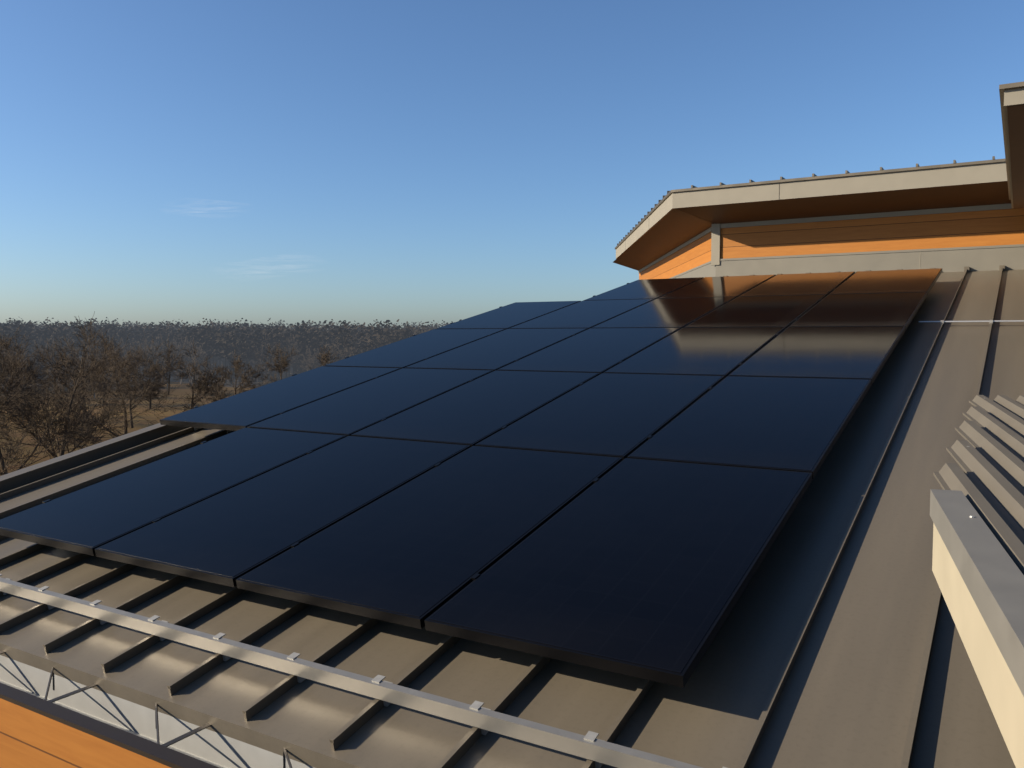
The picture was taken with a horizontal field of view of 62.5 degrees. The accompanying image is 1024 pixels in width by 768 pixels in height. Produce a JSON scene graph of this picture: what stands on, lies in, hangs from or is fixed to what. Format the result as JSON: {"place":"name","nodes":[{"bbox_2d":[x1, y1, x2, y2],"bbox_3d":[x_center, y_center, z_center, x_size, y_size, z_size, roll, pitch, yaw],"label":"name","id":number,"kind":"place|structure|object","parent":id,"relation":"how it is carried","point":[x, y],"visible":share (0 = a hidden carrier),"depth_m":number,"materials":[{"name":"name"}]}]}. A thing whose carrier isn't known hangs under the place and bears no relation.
{"place":"outdoors","nodes":[
{"label":"outdoors","id":0,"kind":"place"},
{"bbox_2d":[0,381,255,475],"bbox_3d":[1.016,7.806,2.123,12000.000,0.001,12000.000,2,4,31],"label":"ground","id":1,"kind":"structure","parent":0,"point":[183,389],"depth_m":87.19,"materials":[{"name":"brown soil"}]},
{"bbox_2d":[0,698,170,767],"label":"wood siding wall","id":2,"kind":"structure","parent":1,"relation":"on","point":[30,739],"depth_m":3.03,"materials":[{"name":"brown wood"}]},
{"bbox_2d":[0,651,313,767],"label":"gutter","id":3,"kind":"object","parent":2,"relation":"on","point":[162,738],"visible":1,"depth_m":3.06,"materials":[{"name":"grey metal"}]},
{"bbox_2d":[0,268,1023,767],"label":"roof","id":4,"kind":"structure","parent":2,"relation":"on","point":[836,642],"depth_m":3.19,"materials":[{"name":"grey metal"}]},
{"bbox_2d":[0,574,726,767],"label":"snow guard rail","id":5,"kind":"object","parent":4,"relation":"on","point":[590,746],"visible":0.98,"depth_m":2.86,"materials":[{"name":"metal"}]},
{"bbox_2d":[42,275,851,580],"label":"clamps","id":6,"kind":"object","parent":4,"relation":"on","point":[475,576],"visible":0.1,"depth_m":5.83,"materials":[{"name":"black metal"}]},
{"bbox_2d":[0,268,941,687],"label":"solar panels","id":7,"kind":"object","parent":4,"relation":"on","point":[642,556],"visible":1,"depth_m":4.67,"materials":[{"name":"black glass"}]},
{"bbox_2d":[639,208,1023,279],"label":"clerestory walls","id":8,"kind":"structure","parent":4,"relation":"on","point":[973,228],"depth_m":11.78,"materials":[{"name":"orange wood"}]},
{"bbox_2d":[613,156,1010,270],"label":"roof","id":9,"kind":"structure","parent":8,"relation":"on","point":[671,220],"depth_m":11.53,"materials":[{"name":"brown metal"}]},
{"bbox_2d":[638,203,1023,278],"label":"wall trim","id":10,"kind":"structure","parent":8,"relation":"attached to","point":[983,258],"depth_m":11.73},
{"bbox_2d":[919,320,1023,323],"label":"conduit","id":11,"kind":"object","parent":4,"relation":"on","point":[943,321],"visible":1,"depth_m":7.75,"materials":[{"name":"white metal"}]},
{"bbox_2d":[999,81,1023,208],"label":"roof overhang","id":12,"kind":"object","parent":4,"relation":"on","point":[1012,103],"visible":1,"depth_m":6.70,"materials":[{"name":"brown metal"}]},
{"bbox_2d":[3,361,292,387],"bbox_3d":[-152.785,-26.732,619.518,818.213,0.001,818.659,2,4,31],"label":"forest floor","id":13,"kind":"structure","parent":1,"relation":"on","point":[225,385],"depth_m":152.72,"materials":[{"name":"brown soil"}]},
{"bbox_2d":[0,317,461,383],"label":"distant treeline","id":14,"kind":"object","parent":13,"relation":"on","point":[231,340],"visible":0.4,"depth_m":150.33,"materials":[{"name":"brown plant"}]},
{"bbox_2d":[0,311,337,475],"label":"bare trees","id":15,"kind":"object","parent":1,"relation":"on","point":[81,421],"visible":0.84,"depth_m":44.27,"materials":[{"name":"brown plant"}]},
{"bbox_2d":[0,329,404,397],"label":"bare trees","id":16,"kind":"object","parent":1,"relation":"on","point":[309,360],"visible":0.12,"depth_m":135.24,"materials":[{"name":"brown plant"}]},
{"bbox_2d":[0,0,1023,329],"label":"sky","id":17,"kind":"structure","parent":0,"point":[289,161],"materials":[{"name":"blue"}]},
{"bbox_2d":[930,395,1023,767],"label":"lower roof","id":18,"kind":"structure","parent":0,"point":[977,512],"depth_m":1.66,"materials":[{"name":"beige paint"}]}
]}

